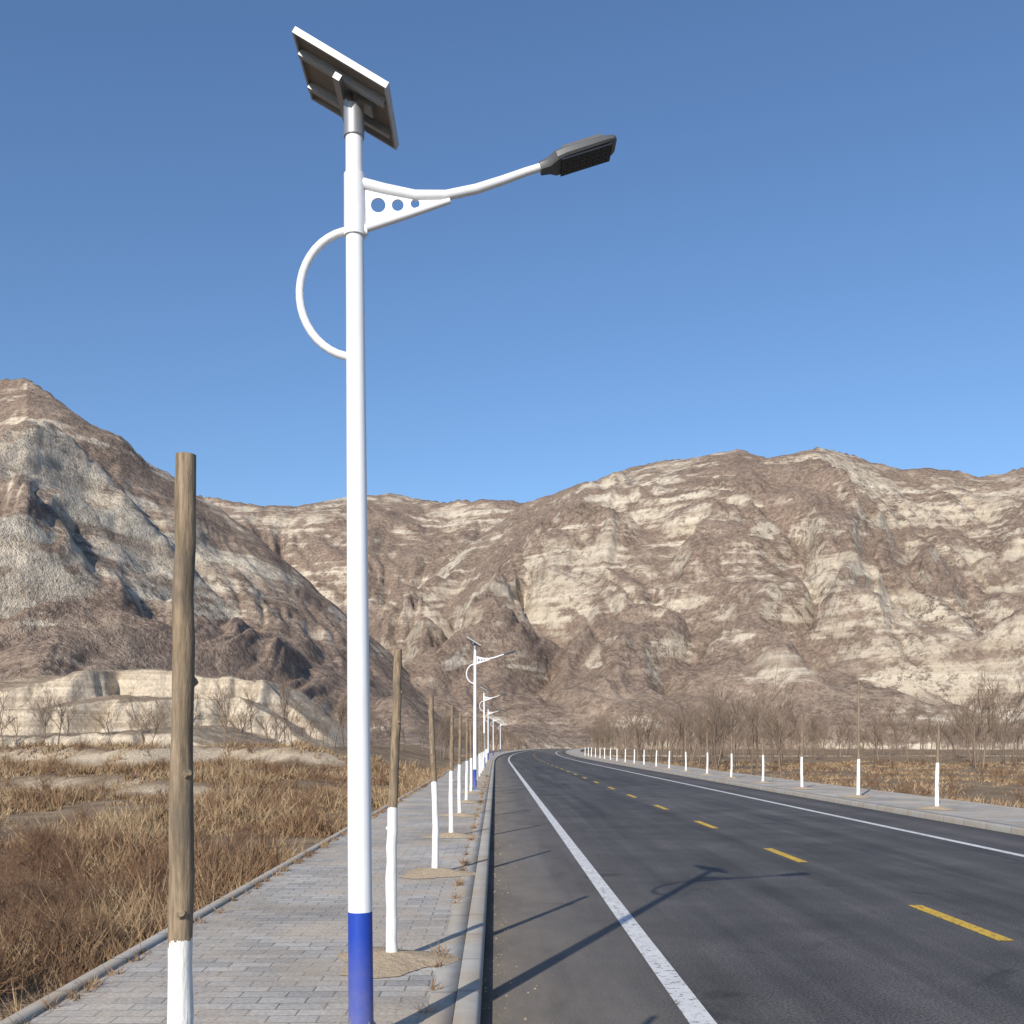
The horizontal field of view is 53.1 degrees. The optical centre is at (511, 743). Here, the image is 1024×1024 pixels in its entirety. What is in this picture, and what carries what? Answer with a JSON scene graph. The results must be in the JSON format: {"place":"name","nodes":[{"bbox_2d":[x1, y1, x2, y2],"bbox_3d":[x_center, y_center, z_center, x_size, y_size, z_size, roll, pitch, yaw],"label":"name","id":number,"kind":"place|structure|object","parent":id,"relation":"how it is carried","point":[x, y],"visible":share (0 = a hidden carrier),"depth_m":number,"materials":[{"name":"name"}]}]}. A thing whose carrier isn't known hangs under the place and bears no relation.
{"place":"outdoors","nodes":[
{"label":"outdoors","id":0,"kind":"place"},
{"bbox_2d":[0,668,370,746],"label":"earth bank","id":1,"kind":"structure","parent":0,"point":[102,686],"depth_m":101.29,"materials":[{"name":"beige stone"}]},
{"bbox_2d":[25,748,546,1023],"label":"pavement","id":2,"kind":"structure","parent":0,"point":[294,932],"depth_m":8.30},
{"bbox_2d":[167,452,198,1023],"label":"tree trunk","id":3,"kind":"object","parent":2,"relation":"on","point":[180,1003],"visible":1,"depth_m":2.47,"materials":[{"name":"brown plant"}]},
{"bbox_2d":[4,774,488,1023],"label":"weeds","id":4,"kind":"object","parent":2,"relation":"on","point":[285,869],"visible":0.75,"depth_m":10.42,"materials":[{"name":"brown plant"}]},
{"bbox_2d":[0,748,539,1023],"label":"pavement edging","id":5,"kind":"object","parent":2,"relation":"on","point":[30,1010],"visible":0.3,"depth_m":7.81,"materials":[{"name":"concrete"}]},
{"bbox_2d":[337,649,458,977],"bbox_3d":[-0.960,0.490,7.628,0.954,2.381,1.006,0,0,31],"label":"tree trunk","id":6,"kind":"object","parent":2,"relation":"on","point":[391,959],"visible":0.96,"depth_m":7.62,"materials":[{"name":"white paint"}]},
{"bbox_2d":[400,695,475,878],"bbox_3d":[-0.904,0.542,12.833,0.956,2.279,1.105,0,0,-1],"label":"tree trunk","id":7,"kind":"object","parent":2,"relation":"on","point":[434,871],"visible":1,"depth_m":12.76,"materials":[{"name":"white paint"}]},
{"bbox_2d":[421,705,480,838],"bbox_3d":[-1.055,0.507,18.028,1.029,2.351,1.068,0,0,-1],"label":"tree trunk","id":8,"kind":"object","parent":2,"relation":"on","point":[451,833],"visible":0.99,"depth_m":17.93,"materials":[{"name":"white paint"}]},
{"bbox_2d":[292,26,616,1023],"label":"street lamp","id":9,"kind":"object","parent":2,"relation":"on","point":[354,96],"visible":1,"depth_m":5.44,"materials":[{"name":"metal"}]},
{"bbox_2d":[560,143,612,175],"bbox_3d":[0.398,-3.139,5.507,0.270,0.094,0.160,0,0,-1],"label":"led window","id":10,"kind":"structure","parent":9,"relation":"in","point":[563,165],"depth_m":5.49,"materials":[{"name":"black glass"}]},
{"bbox_2d":[438,712,473,816],"bbox_3d":[-1.240,0.489,23.085,0.896,2.384,1.061,0,0,-13],"label":"tree trunk","id":11,"kind":"object","parent":2,"relation":"on","point":[459,813],"visible":0.94,"depth_m":23.06,"materials":[{"name":"white paint"}]},
{"bbox_2d":[447,719,477,802],"bbox_3d":[-1.334,0.498,28.259,0.967,2.366,1.123,0,0,-1],"label":"tree trunk","id":12,"kind":"object","parent":2,"relation":"on","point":[466,800],"visible":0.94,"depth_m":28.23,"materials":[{"name":"white paint"}]},
{"bbox_2d":[461,725,482,793],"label":"tree trunk","id":13,"kind":"object","parent":2,"relation":"on","point":[471,778],"visible":0.93,"depth_m":33.36,"materials":[{"name":"white paint"}]},
{"bbox_2d":[423,750,521,1023],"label":"pavement border","id":14,"kind":"object","parent":2,"relation":"on","point":[443,1012],"visible":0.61,"depth_m":8.41,"materials":[{"name":"concrete"}]},
{"bbox_2d":[472,726,489,777],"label":"tree trunk","id":15,"kind":"object","parent":2,"relation":"on","point":[479,776],"visible":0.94,"depth_m":48.82,"materials":[{"name":"white paint"}]},
{"bbox_2d":[477,731,485,774],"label":"tree trunk","id":16,"kind":"object","parent":2,"relation":"on","point":[481,757],"visible":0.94,"depth_m":53.96,"materials":[{"name":"white paint"}]},
{"bbox_2d":[477,733,488,771],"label":"tree trunk","id":17,"kind":"object","parent":2,"relation":"on","point":[483,770],"visible":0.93,"depth_m":59.12,"materials":[{"name":"white paint"}]},
{"bbox_2d":[486,735,488,762],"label":"tree trunk","id":18,"kind":"object","parent":2,"relation":"on","point":[486,749],"visible":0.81,"depth_m":84.86,"materials":[{"name":"white plant"}]},
{"bbox_2d":[466,637,514,790],"bbox_3d":[-0.741,-1.020,35.523,1.722,5.301,0.550,0,0,-1],"label":"street lamp","id":19,"kind":"object","parent":2,"relation":"on","point":[475,663],"visible":0.98,"depth_m":35.44,"materials":[{"name":"metal"}]},
{"bbox_2d":[479,687,505,767],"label":"street lamp","id":20,"kind":"object","parent":2,"relation":"on","point":[484,697],"visible":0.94,"depth_m":65.94,"materials":[{"name":"metal"}]},
{"bbox_2d":[485,705,502,760],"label":"street lamp","id":21,"kind":"object","parent":2,"relation":"on","point":[488,730],"visible":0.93,"depth_m":96.93,"materials":[{"name":"metal"}]},
{"bbox_2d":[491,714,501,755],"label":"street lamp","id":22,"kind":"object","parent":2,"relation":"on","point":[493,732],"visible":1,"depth_m":127.94,"materials":[{"name":"metal"}]},
{"bbox_2d":[498,720,507,753],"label":"street lamp","id":23,"kind":"object","parent":2,"relation":"on","point":[500,734],"visible":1,"depth_m":159.94,"materials":[{"name":"metal"}]},
{"bbox_2d":[0,378,1023,756],"bbox_3d":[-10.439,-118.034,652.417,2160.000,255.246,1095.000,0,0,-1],"label":"hills","id":24,"kind":"structure","parent":0,"point":[828,578],"depth_m":439.92,"materials":[{"name":"brown stone"}]},
{"bbox_2d":[0,744,1023,1022],"bbox_3d":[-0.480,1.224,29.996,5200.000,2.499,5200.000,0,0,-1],"label":"ground","id":25,"kind":"structure","parent":0,"point":[410,754],"depth_m":64.39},
{"bbox_2d":[0,736,448,1020],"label":"dry grass","id":26,"kind":"structure","parent":25,"relation":"on","point":[151,825],"depth_m":22.63,"materials":[{"name":"brown plant"}]},
{"bbox_2d":[0,671,454,754],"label":"bare trees","id":27,"kind":"object","parent":25,"relation":"on","point":[286,711],"visible":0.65,"depth_m":85.26,"materials":[{"name":"brown plant"}]},
{"bbox_2d":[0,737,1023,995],"bbox_3d":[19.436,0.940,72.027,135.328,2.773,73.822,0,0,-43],"label":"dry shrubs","id":28,"kind":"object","parent":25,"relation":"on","point":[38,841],"visible":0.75,"depth_m":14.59,"materials":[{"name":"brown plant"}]},
{"bbox_2d":[421,654,1023,776],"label":"bare trees","id":29,"kind":"object","parent":25,"relation":"on","point":[699,731],"visible":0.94,"depth_m":114.70,"materials":[{"name":"brown plant"}]},
{"bbox_2d":[653,759,1023,807],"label":"dry grass","id":30,"kind":"structure","parent":25,"relation":"on","point":[910,772],"depth_m":64.85,"materials":[{"name":"brown plant"}]},
{"bbox_2d":[0,0,1023,505],"label":"sky","id":31,"kind":"structure","parent":0,"point":[802,229],"materials":[{"name":"blue"}]},
{"bbox_2d":[480,749,1023,1023],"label":"road","id":32,"kind":"structure","parent":0,"point":[735,921],"depth_m":10.99,"materials":[{"name":"grey asphalt"}]},
{"bbox_2d":[122,784,552,1023],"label":"gravel","id":33,"kind":"structure","parent":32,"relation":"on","point":[439,893],"depth_m":9.17,"materials":[{"name":"grey gravel"}]},
{"bbox_2d":[452,748,549,1023],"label":"kerb","id":34,"kind":"structure","parent":32,"relation":"on","point":[467,1010],"depth_m":8.42,"materials":[{"name":"concrete"}]},
{"bbox_2d":[508,749,716,1023],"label":"edge line","id":35,"kind":"object","parent":32,"relation":"on","point":[689,1004],"visible":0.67,"depth_m":9.03,"materials":[{"name":"white paint"}]},
{"bbox_2d":[533,755,1012,940],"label":"line","id":36,"kind":"object","parent":32,"relation":"on","point":[988,933],"visible":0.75,"depth_m":10.39,"materials":[{"name":"yellow paint"}]},
{"bbox_2d":[556,749,1023,856],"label":"edge line","id":37,"kind":"object","parent":32,"relation":"on","point":[1012,853],"visible":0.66,"depth_m":22.33,"materials":[{"name":"white paint"}]},
{"bbox_2d":[565,748,1023,835],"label":"kerb","id":38,"kind":"structure","parent":32,"relation":"on","point":[1001,827],"depth_m":27.31,"materials":[{"name":"concrete"}]},
{"bbox_2d":[567,748,1023,826],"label":"pavement","id":39,"kind":"structure","parent":0,"point":[1005,815],"depth_m":30.87,"materials":[{"name":"grey concrete"}]},
{"bbox_2d":[619,735,629,762],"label":"tree trunk","id":40,"kind":"object","parent":39,"relation":"on","point":[625,752],"visible":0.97,"depth_m":87.01,"materials":[{"name":"white plant"}]},
{"bbox_2d":[630,736,637,763],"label":"tree trunk","id":41,"kind":"object","parent":39,"relation":"on","point":[634,752],"visible":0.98,"depth_m":81.41,"materials":[{"name":"white plant"}]},
{"bbox_2d":[643,742,644,764],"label":"tree trunk","id":42,"kind":"object","parent":39,"relation":"on","point":[644,755],"visible":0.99,"depth_m":75.82,"materials":[{"name":"white paint"}]},
{"bbox_2d":[653,741,659,766],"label":"tree trunk","id":43,"kind":"object","parent":39,"relation":"on","point":[656,756],"visible":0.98,"depth_m":70.23,"materials":[{"name":"white paint"}]},
{"bbox_2d":[664,738,672,768],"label":"tree trunk","id":44,"kind":"object","parent":39,"relation":"on","point":[669,755],"visible":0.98,"depth_m":64.64,"materials":[{"name":"white paint"}]},
{"bbox_2d":[676,730,692,771],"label":"tree trunk","id":45,"kind":"object","parent":39,"relation":"on","point":[685,770],"visible":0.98,"depth_m":59.04,"materials":[{"name":"white paint"}]},
{"bbox_2d":[697,732,714,774],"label":"tree trunk","id":46,"kind":"object","parent":39,"relation":"on","point":[706,773],"visible":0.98,"depth_m":53.44,"materials":[{"name":"white paint"}]},
{"bbox_2d":[725,734,740,778],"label":"tree trunk","id":47,"kind":"object","parent":39,"relation":"on","point":[731,770],"visible":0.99,"depth_m":47.83,"materials":[{"name":"white paint"}]},
{"bbox_2d":[754,738,772,782],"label":"tree trunk","id":48,"kind":"object","parent":39,"relation":"on","point":[762,781],"visible":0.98,"depth_m":42.24,"materials":[{"name":"white paint"}]},
{"bbox_2d":[580,748,1023,809],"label":"pavement edging","id":49,"kind":"object","parent":39,"relation":"on","point":[849,787],"visible":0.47,"depth_m":35.42,"materials":[{"name":"concrete"}]},
{"bbox_2d":[789,726,815,789],"bbox_3d":[10.471,0.528,36.661,0.982,2.309,1.148,0,0,-1],"label":"tree trunk","id":50,"kind":"object","parent":39,"relation":"on","point":[801,771],"visible":0.98,"depth_m":36.64,"materials":[{"name":"white paint"}]},
{"bbox_2d":[839,682,871,797],"bbox_3d":[10.509,-0.095,31.014,1.002,3.551,1.095,0,0,-1],"label":"tree trunk","id":51,"kind":"object","parent":39,"relation":"on","point":[857,795],"visible":0.99,"depth_m":31.05,"materials":[{"name":"white plant"}]},
{"bbox_2d":[916,724,953,809],"bbox_3d":[10.558,0.600,25.402,0.951,2.162,1.125,0,0,-1],"label":"tree trunk","id":52,"kind":"object","parent":39,"relation":"on","point":[936,807],"visible":0.99,"depth_m":25.44,"materials":[{"name":"white paint"}]}
]}

